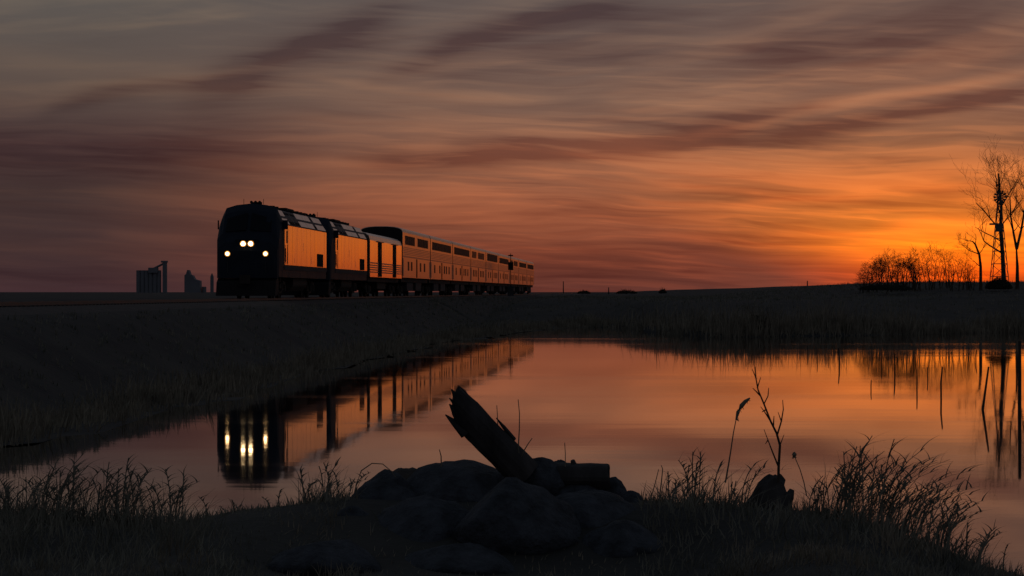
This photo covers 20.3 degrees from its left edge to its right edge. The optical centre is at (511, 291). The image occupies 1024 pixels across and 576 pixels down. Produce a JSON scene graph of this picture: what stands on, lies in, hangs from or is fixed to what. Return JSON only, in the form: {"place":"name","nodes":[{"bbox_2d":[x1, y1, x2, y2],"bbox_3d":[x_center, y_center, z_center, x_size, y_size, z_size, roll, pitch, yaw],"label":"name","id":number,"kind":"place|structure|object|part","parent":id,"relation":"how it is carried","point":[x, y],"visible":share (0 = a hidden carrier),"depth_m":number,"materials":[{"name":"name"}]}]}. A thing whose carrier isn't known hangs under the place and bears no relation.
{"place":"outdoors","nodes":[
{"label":"outdoors","id":0,"kind":"place"},
{"bbox_2d":[0,482,1022,575],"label":"bank grass","id":1,"kind":"structure","parent":0,"point":[27,527],"depth_m":19.02,"materials":[{"name":"plant"}]},
{"bbox_2d":[0,327,1023,574],"bbox_3d":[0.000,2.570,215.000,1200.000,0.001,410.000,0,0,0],"label":"water","id":2,"kind":"structure","parent":0,"point":[634,409],"depth_m":56.89,"materials":[{"name":"orange liquid"}]},
{"bbox_2d":[916,369,917,388],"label":"wooden stake","id":3,"kind":"object","parent":2,"relation":"in","point":[916,379],"visible":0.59,"depth_m":75.68,"materials":[{"name":"brown wood"}]},
{"bbox_2d":[940,367,942,397],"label":"wooden stake","id":4,"kind":"object","parent":2,"relation":"in","point":[941,383],"visible":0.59,"depth_m":69.49,"materials":[{"name":"brown wood"}]},
{"bbox_2d":[981,367,988,408],"bbox_3d":[10.367,2.351,62.791,0.183,1.437,0.067,0,0,0],"label":"wooden stake","id":5,"kind":"object","parent":2,"relation":"in","point":[984,396],"visible":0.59,"depth_m":62.77,"materials":[{"name":"brown wood"}]},
{"bbox_2d":[1018,341,1020,410],"bbox_3d":[10.989,2.119,62.090,0.087,2.103,0.091,0,0,0],"label":"wooden stake","id":6,"kind":"object","parent":2,"relation":"in","point":[1019,375],"visible":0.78,"depth_m":62.06,"materials":[{"name":"brown wood"}]},
{"bbox_2d":[0,282,1023,575],"bbox_3d":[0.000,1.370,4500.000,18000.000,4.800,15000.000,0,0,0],"label":"ground","id":7,"kind":"structure","parent":0,"point":[20,348],"depth_m":69.77,"materials":[{"name":"plant"}]},
{"bbox_2d":[0,465,100,522],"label":"grass clump","id":8,"kind":"object","parent":7,"relation":"on","point":[7,490],"visible":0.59,"depth_m":20.23,"materials":[{"name":"plant"}]},
{"bbox_2d":[0,446,119,525],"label":"grass clump","id":9,"kind":"object","parent":7,"relation":"on","point":[57,496],"visible":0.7,"depth_m":20.17,"materials":[{"name":"plant"}]},
{"bbox_2d":[43,454,187,528],"bbox_3d":[-2.853,1.409,20.205,1.157,0.533,0.845,0,0,0],"label":"grass clump","id":10,"kind":"object","parent":7,"relation":"on","point":[110,497],"visible":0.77,"depth_m":20.15,"materials":[{"name":"plant"}]},
{"bbox_2d":[80,463,197,529],"bbox_3d":[-2.556,1.443,20.177,1.380,0.492,0.907,0,0,0],"label":"grass clump","id":11,"kind":"object","parent":7,"relation":"on","point":[131,472],"visible":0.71,"depth_m":20.09,"materials":[{"name":"plant"}]},
{"bbox_2d":[136,261,167,292],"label":"grain elevator","id":12,"kind":"object","parent":7,"relation":"on","point":[148,280],"visible":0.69,"depth_m":2598.23,"materials":[{"name":"grey concrete"}]},
{"bbox_2d":[94,465,224,528],"bbox_3d":[-2.471,1.447,20.235,1.259,0.440,0.710,0,0,14],"label":"grass clump","id":13,"kind":"object","parent":7,"relation":"on","point":[183,488],"visible":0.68,"depth_m":20.24,"materials":[{"name":"plant"}]},
{"bbox_2d":[184,270,205,292],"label":"grain elevator","id":14,"kind":"object","parent":7,"relation":"on","point":[192,284],"visible":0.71,"depth_m":2692.00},
{"bbox_2d":[210,274,213,292],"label":"grain elevator","id":15,"kind":"object","parent":7,"relation":"on","point":[211,283],"visible":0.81,"depth_m":2799.01,"materials":[{"name":"grey concrete"}]},
{"bbox_2d":[190,496,241,520],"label":"grass clump","id":16,"kind":"object","parent":7,"relation":"on","point":[208,512],"visible":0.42,"depth_m":20.30,"materials":[{"name":"plant"}]},
{"bbox_2d":[219,499,249,513],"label":"grass clump","id":17,"kind":"object","parent":7,"relation":"on","point":[233,509],"visible":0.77,"depth_m":20.20,"materials":[{"name":"plant"}]},
{"bbox_2d":[255,488,283,509],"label":"grass clump","id":18,"kind":"object","parent":7,"relation":"on","point":[280,491],"visible":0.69,"depth_m":20.23,"materials":[{"name":"plant"}]},
{"bbox_2d":[0,294,588,314],"bbox_3d":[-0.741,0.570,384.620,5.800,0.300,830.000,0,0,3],"label":"ballast bed","id":19,"kind":"object","parent":7,"relation":"on","point":[51,309],"visible":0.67,"depth_m":103.79,"materials":[{"name":"grey gravel"}]},
{"bbox_2d":[0,293,576,306],"bbox_3d":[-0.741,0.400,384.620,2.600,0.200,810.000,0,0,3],"label":"railway track","id":20,"kind":"structure","parent":19,"relation":"on","point":[64,303],"depth_m":111.17,"materials":[{"name":"metal"}]},
{"bbox_2d":[216,199,326,298],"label":"diesel locomotive","id":21,"kind":"object","parent":20,"relation":"on","point":[268,251],"visible":1,"depth_m":135.66,"materials":[{"name":"blue paint"}]},
{"bbox_2d":[286,229,287,264],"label":"cab door","id":22,"kind":"structure","parent":21,"relation":"in","point":[286,229],"depth_m":137.66,"materials":[{"name":"orange metal"}]},
{"bbox_2d":[281,213,366,297],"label":"diesel locomotive","id":23,"kind":"object","parent":20,"relation":"on","point":[346,254],"visible":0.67,"depth_m":163.99,"materials":[{"name":"blue paint"}]},
{"bbox_2d":[337,238,337,268],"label":"cab door","id":24,"kind":"structure","parent":23,"relation":"in","point":[337,238],"depth_m":160.31,"materials":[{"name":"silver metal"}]},
{"bbox_2d":[333,232,401,296],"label":"baggage car","id":25,"kind":"object","parent":20,"relation":"on","point":[384,262],"visible":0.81,"depth_m":187.91,"materials":[{"name":"silver metal"}]},
{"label":"sliding door","id":26,"kind":"part","parent":25,"relation":"part of","materials":[{"name":"black metal"}]},
{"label":"sliding door","id":27,"kind":"part","parent":25,"relation":"part of","materials":[{"name":"black metal"}]},
{"bbox_2d":[361,226,429,295],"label":"double deck car","id":28,"kind":"object","parent":20,"relation":"on","point":[415,260],"visible":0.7,"depth_m":210.56,"materials":[{"name":"silver metal"}]},
{"bbox_2d":[401,235,452,295],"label":"double deck car","id":29,"kind":"object","parent":20,"relation":"on","point":[441,268],"visible":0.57,"depth_m":239.95,"materials":[{"name":"silver metal"}]},
{"bbox_2d":[428,241,470,294],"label":"double deck car","id":30,"kind":"object","parent":20,"relation":"on","point":[461,258],"visible":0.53,"depth_m":266.20,"materials":[{"name":"silver metal"}]},
{"bbox_2d":[449,246,485,294],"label":"double deck car","id":31,"kind":"object","parent":20,"relation":"on","point":[478,267],"visible":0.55,"depth_m":292.95,"materials":[{"name":"silver metal"}]},
{"bbox_2d":[467,250,497,294],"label":"double deck car","id":32,"kind":"object","parent":20,"relation":"on","point":[491,282],"visible":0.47,"depth_m":319.38,"materials":[{"name":"silver metal"}]},
{"bbox_2d":[486,253,508,294],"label":"double deck car","id":33,"kind":"object","parent":20,"relation":"on","point":[503,274],"visible":0.44,"depth_m":345.73,"materials":[{"name":"silver metal"}]},
{"bbox_2d":[497,256,518,293],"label":"double deck car","id":34,"kind":"object","parent":20,"relation":"on","point":[515,276],"visible":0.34,"depth_m":374.95,"materials":[{"name":"silver metal"}]},
{"bbox_2d":[514,258,526,293],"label":"double deck car","id":35,"kind":"object","parent":20,"relation":"on","point":[522,275],"visible":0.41,"depth_m":399.11,"materials":[{"name":"silver metal"}]},
{"bbox_2d":[517,261,533,293],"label":"double deck car","id":36,"kind":"object","parent":20,"relation":"on","point":[530,276],"visible":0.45,"depth_m":426.35,"materials":[{"name":"silver metal"}]},
{"bbox_2d":[271,457,368,506],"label":"grass clump","id":37,"kind":"object","parent":7,"relation":"on","point":[328,492],"visible":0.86,"depth_m":20.13,"materials":[{"name":"plant"}]},
{"bbox_2d":[266,539,380,575],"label":"boulder","id":38,"kind":"object","parent":7,"relation":"on","point":[304,559],"visible":0.88,"depth_m":18.41,"materials":[{"name":"grey stone"}]},
{"bbox_2d":[336,472,370,500],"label":"grass clump","id":39,"kind":"object","parent":7,"relation":"on","point":[348,494],"visible":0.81,"depth_m":20.10,"materials":[{"name":"plant"}]},
{"bbox_2d":[355,463,395,498],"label":"reed stalk","id":40,"kind":"object","parent":7,"relation":"on","point":[363,469],"visible":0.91,"depth_m":20.10,"materials":[{"name":"black plant"}]},
{"bbox_2d":[350,469,416,499],"bbox_3d":[-0.897,1.535,20.297,0.567,0.554,0.531,0,0,0],"label":"boulder","id":41,"kind":"object","parent":7,"relation":"on","point":[385,484],"visible":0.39,"depth_m":20.18,"materials":[{"name":"grey stone"}]},
{"bbox_2d":[393,467,415,478],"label":"boulder","id":42,"kind":"object","parent":7,"relation":"on","point":[406,473],"visible":0.17,"depth_m":20.66,"materials":[{"name":"grey stone"}]},
{"bbox_2d":[378,495,468,541],"bbox_3d":[-0.567,1.702,19.470,0.908,0.658,0.796,0,0,-31],"label":"boulder","id":43,"kind":"object","parent":7,"relation":"on","point":[423,518],"visible":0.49,"depth_m":19.26,"materials":[{"name":"grey stone"}]},
{"bbox_2d":[406,459,504,501],"bbox_3d":[-0.336,1.529,20.374,0.892,0.656,0.784,0,0,-33],"label":"boulder","id":44,"kind":"object","parent":7,"relation":"on","point":[464,480],"visible":0.35,"depth_m":20.16,"materials":[{"name":"grey stone"}]},
{"bbox_2d":[405,542,515,574],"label":"boulder","id":45,"kind":"object","parent":7,"relation":"on","point":[467,558],"visible":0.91,"depth_m":18.59,"materials":[{"name":"grey stone"}]},
{"bbox_2d":[508,254,513,295],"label":"trackside signal","id":46,"kind":"object","parent":7,"relation":"on","point":[510,288],"visible":1,"depth_m":329.77,"materials":[{"name":"black metal"}]},
{"bbox_2d":[0,292,1023,447],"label":"shore reeds","id":47,"kind":"object","parent":7,"relation":"on","point":[22,425],"visible":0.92,"depth_m":124.16,"materials":[{"name":"brown plant"}]},
{"bbox_2d":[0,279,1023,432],"bbox_3d":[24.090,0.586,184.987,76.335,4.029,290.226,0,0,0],"label":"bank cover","id":48,"kind":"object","parent":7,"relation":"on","point":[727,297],"visible":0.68,"depth_m":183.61,"materials":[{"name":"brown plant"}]},
{"bbox_2d":[450,477,581,554],"bbox_3d":[0.012,1.672,19.281,0.916,0.858,0.773,0,0,0],"label":"boulder","id":49,"kind":"object","parent":7,"relation":"on","point":[509,515],"visible":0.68,"depth_m":19.00,"materials":[{"name":"grey stone"}]},
{"bbox_2d":[518,399,519,451],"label":"reed stalk","id":50,"kind":"object","parent":7,"relation":"on","point":[519,426],"visible":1,"depth_m":20.10,"materials":[{"name":"black plant"}]},
{"bbox_2d":[524,457,564,494],"bbox_3d":[0.167,1.376,20.339,0.380,0.415,0.336,0,0,-36],"label":"boulder","id":51,"kind":"object","parent":7,"relation":"on","point":[545,474],"visible":0.42,"depth_m":20.24,"materials":[{"name":"grey stone"}]},
{"bbox_2d":[445,385,537,481],"bbox_3d":[-0.152,1.010,20.141,0.669,0.720,0.231,0,0,-16],"label":"leaning log","id":52,"kind":"object","parent":51,"relation":"on","point":[483,433],"visible":0.98,"depth_m":20.05,"materials":[{"name":"brown wood"}]},
{"bbox_2d":[554,485,604,496],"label":"boulder","id":53,"kind":"object","parent":7,"relation":"on","point":[570,488],"visible":0.29,"depth_m":20.24,"materials":[{"name":"grey stone"}]},
{"bbox_2d":[555,459,610,489],"bbox_3d":[0.466,1.298,20.351,0.562,0.220,0.177,0,0,24],"label":"log chunk","id":54,"kind":"object","parent":53,"relation":"on","point":[594,475],"visible":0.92,"depth_m":20.25,"materials":[{"name":"brown wood"}]},
{"bbox_2d":[577,290,590,293],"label":"bush","id":55,"kind":"object","parent":7,"relation":"on","point":[583,292],"visible":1,"depth_m":479.62,"materials":[{"name":"black plant"}]},
{"bbox_2d":[556,490,636,527],"bbox_3d":[0.547,1.649,19.770,0.945,0.554,0.772,0,0,0],"label":"boulder","id":56,"kind":"object","parent":7,"relation":"on","point":[595,508],"visible":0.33,"depth_m":19.58,"materials":[{"name":"grey stone"}]},
{"bbox_2d":[605,477,626,495],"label":"boulder","id":57,"kind":"object","parent":7,"relation":"on","point":[617,487],"visible":0.31,"depth_m":20.34,"materials":[{"name":"grey stone"}]},
{"bbox_2d":[582,520,662,557],"bbox_3d":[0.764,1.718,19.180,0.590,0.390,0.504,0,0,-24],"label":"boulder","id":58,"kind":"object","parent":7,"relation":"on","point":[620,538],"visible":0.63,"depth_m":19.03,"materials":[{"name":"grey stone"}]},
{"bbox_2d":[616,289,636,293],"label":"bush","id":59,"kind":"object","parent":7,"relation":"on","point":[626,292],"visible":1,"depth_m":479.60,"materials":[{"name":"black plant"}]},
{"bbox_2d":[621,490,644,502],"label":"boulder","id":60,"kind":"object","parent":7,"relation":"on","point":[627,495],"visible":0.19,"depth_m":20.27,"materials":[{"name":"grey stone"}]},
{"bbox_2d":[650,469,658,498],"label":"reed stalk","id":61,"kind":"object","parent":7,"relation":"on","point":[654,484],"visible":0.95,"depth_m":20.10,"materials":[{"name":"black plant"}]},
{"bbox_2d":[658,465,662,503],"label":"reed stalk","id":62,"kind":"object","parent":7,"relation":"on","point":[660,484],"visible":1,"depth_m":20.10,"materials":[{"name":"black plant"}]},
{"bbox_2d":[622,470,719,506],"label":"grass clump","id":63,"kind":"object","parent":7,"relation":"on","point":[668,492],"visible":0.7,"depth_m":20.14,"materials":[{"name":"plant"}]},
{"bbox_2d":[635,446,750,507],"bbox_3d":[1.295,1.310,20.261,0.991,0.453,0.877,0,0,33],"label":"grass clump","id":64,"kind":"object","parent":7,"relation":"on","point":[690,487],"visible":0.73,"depth_m":20.22,"materials":[{"name":"black plant"}]},
{"bbox_2d":[724,397,749,482],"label":"reed stalk","id":65,"kind":"object","parent":7,"relation":"on","point":[742,404],"visible":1,"depth_m":20.10,"materials":[{"name":"black plant"}]},
{"bbox_2d":[698,459,804,508],"bbox_3d":[1.693,1.360,20.241,0.961,0.374,0.790,0,0,0],"label":"grass clump","id":66,"kind":"object","parent":7,"relation":"on","point":[735,489],"visible":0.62,"depth_m":20.25,"materials":[{"name":"plant"}]},
{"bbox_2d":[748,474,793,509],"bbox_3d":[1.834,1.470,20.296,0.347,0.366,0.250,0,0,0],"label":"rock","id":67,"kind":"object","parent":7,"relation":"on","point":[768,482],"visible":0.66,"depth_m":20.23,"materials":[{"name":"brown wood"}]},
{"bbox_2d":[752,367,783,482],"bbox_3d":[1.808,0.935,20.242,0.228,0.818,0.101,0,0,0],"label":"dead sapling","id":68,"kind":"object","parent":67,"relation":"on","point":[779,444],"visible":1,"depth_m":20.20,"materials":[{"name":"black plant"}]},
{"bbox_2d":[792,452,806,494],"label":"reed stalk","id":69,"kind":"object","parent":7,"relation":"on","point":[794,454],"visible":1,"depth_m":20.10,"materials":[{"name":"black plant"}]},
{"bbox_2d":[792,473,852,518],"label":"grass clump","id":70,"kind":"object","parent":7,"relation":"on","point":[814,490],"visible":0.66,"depth_m":20.17,"materials":[{"name":"plant"}]},
{"bbox_2d":[852,268,881,292],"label":"bare shrub","id":71,"kind":"object","parent":7,"relation":"on","point":[860,278],"visible":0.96,"depth_m":255.31,"materials":[{"name":"black plant"}]},
{"bbox_2d":[853,256,891,291],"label":"bare shrub","id":72,"kind":"object","parent":7,"relation":"on","point":[880,269],"visible":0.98,"depth_m":256.87,"materials":[{"name":"black plant"}]},
{"bbox_2d":[799,434,947,527],"bbox_3d":[2.492,1.315,20.132,1.979,0.678,0.964,0,0,-24],"label":"grass clump","id":73,"kind":"object","parent":7,"relation":"on","point":[849,485],"visible":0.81,"depth_m":20.12,"materials":[{"name":"black plant"}]},
{"bbox_2d":[865,252,903,284],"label":"bare shrub","id":74,"kind":"object","parent":7,"relation":"on","point":[883,276],"visible":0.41,"depth_m":262.09,"materials":[{"name":"black plant"}]},
{"bbox_2d":[858,281,912,290],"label":"bush","id":75,"kind":"object","parent":7,"relation":"on","point":[888,286],"visible":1,"depth_m":243.15,"materials":[{"name":"black plant"}]},
{"bbox_2d":[868,246,907,291],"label":"bare shrub","id":76,"kind":"object","parent":7,"relation":"on","point":[893,268],"visible":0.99,"depth_m":255.34,"materials":[{"name":"black plant"}]},
{"bbox_2d":[802,436,997,537],"bbox_3d":[2.849,1.353,20.069,1.606,0.721,1.099,0,0,0],"label":"grass clump","id":77,"kind":"object","parent":7,"relation":"on","point":[899,487],"visible":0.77,"depth_m":20.10,"materials":[{"name":"plant"}]},
{"bbox_2d":[887,252,918,290],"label":"bare shrub","id":78,"kind":"object","parent":7,"relation":"on","point":[902,274],"visible":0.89,"depth_m":255.87,"materials":[{"name":"black plant"}]},
{"bbox_2d":[892,244,931,290],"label":"bare shrub","id":79,"kind":"object","parent":7,"relation":"on","point":[914,275],"visible":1,"depth_m":251.58,"materials":[{"name":"black plant"}]},
{"bbox_2d":[901,248,932,289],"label":"bare shrub","id":80,"kind":"object","parent":7,"relation":"on","point":[912,259],"visible":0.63,"depth_m":256.89,"materials":[{"name":"black plant"}]},
{"bbox_2d":[915,243,942,289],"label":"bare shrub","id":81,"kind":"object","parent":7,"relation":"on","point":[928,266],"visible":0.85,"depth_m":255.95,"materials":[{"name":"black plant"}]},
{"bbox_2d":[919,242,953,288],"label":"bare shrub","id":82,"kind":"object","parent":7,"relation":"on","point":[936,273],"visible":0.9,"depth_m":258.01,"materials":[{"name":"black plant"}]},
{"bbox_2d":[931,242,957,287],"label":"bare shrub","id":83,"kind":"object","parent":7,"relation":"on","point":[949,272],"visible":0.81,"depth_m":259.89,"materials":[{"name":"black plant"}]},
{"bbox_2d":[873,469,1023,542],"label":"grass clump","id":84,"kind":"object","parent":7,"relation":"on","point":[924,500],"visible":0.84,"depth_m":19.92,"materials":[{"name":"plant"}]},
{"bbox_2d":[942,253,967,290],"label":"bare shrub","id":85,"kind":"object","parent":7,"relation":"on","point":[949,280],"visible":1,"depth_m":250.22,"materials":[{"name":"black plant"}]},
{"bbox_2d":[913,492,996,558],"bbox_3d":[3.052,1.602,19.745,0.840,0.433,0.786,0,0,12],"label":"grass clump","id":86,"kind":"object","parent":7,"relation":"on","point":[951,525],"visible":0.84,"depth_m":19.71,"materials":[{"name":"plant"}]},
{"bbox_2d":[952,258,978,290],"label":"bare shrub","id":87,"kind":"object","parent":7,"relation":"on","point":[967,276],"visible":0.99,"depth_m":250.27,"materials":[{"name":"black plant"}]},
{"bbox_2d":[955,258,978,289],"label":"bare shrub","id":88,"kind":"object","parent":7,"relation":"on","point":[966,282],"visible":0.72,"depth_m":253.34,"materials":[{"name":"black plant"}]},
{"bbox_2d":[953,222,995,289],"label":"bare tree","id":89,"kind":"object","parent":7,"relation":"on","point":[980,269],"visible":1,"depth_m":249.91,"materials":[{"name":"black plant"}]},
{"bbox_2d":[940,517,1015,572],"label":"grass clump","id":90,"kind":"object","parent":7,"relation":"on","point":[983,545],"visible":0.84,"depth_m":19.57,"materials":[{"name":"brown plant"}]},
{"bbox_2d":[950,134,1023,278],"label":"bare tree","id":91,"kind":"object","parent":7,"relation":"on","point":[1001,251],"visible":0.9,"depth_m":257.96,"materials":[{"name":"black plant"}]},
{"bbox_2d":[984,269,1012,289],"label":"round bush","id":92,"kind":"object","parent":7,"relation":"on","point":[999,283],"visible":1,"depth_m":245.58,"materials":[{"name":"black plant"}]},
{"bbox_2d":[989,190,1008,280],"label":"wind pump","id":93,"kind":"object","parent":7,"relation":"on","point":[999,227],"visible":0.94,"depth_m":255.70,"materials":[{"name":"black metal"}]},
{"bbox_2d":[976,154,1023,288],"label":"bare tree","id":94,"kind":"object","parent":7,"relation":"on","point":[1016,244],"visible":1,"depth_m":253.93,"materials":[{"name":"black plant"}]},
{"bbox_2d":[0,0,1023,291],"label":"sky","id":95,"kind":"structure","parent":0,"point":[635,145],"materials":[{"name":"orange"}]},
{"bbox_2d":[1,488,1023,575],"bbox_3d":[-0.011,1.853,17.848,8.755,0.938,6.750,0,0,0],"label":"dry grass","id":96,"kind":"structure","parent":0,"point":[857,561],"depth_m":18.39,"materials":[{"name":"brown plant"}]}
]}

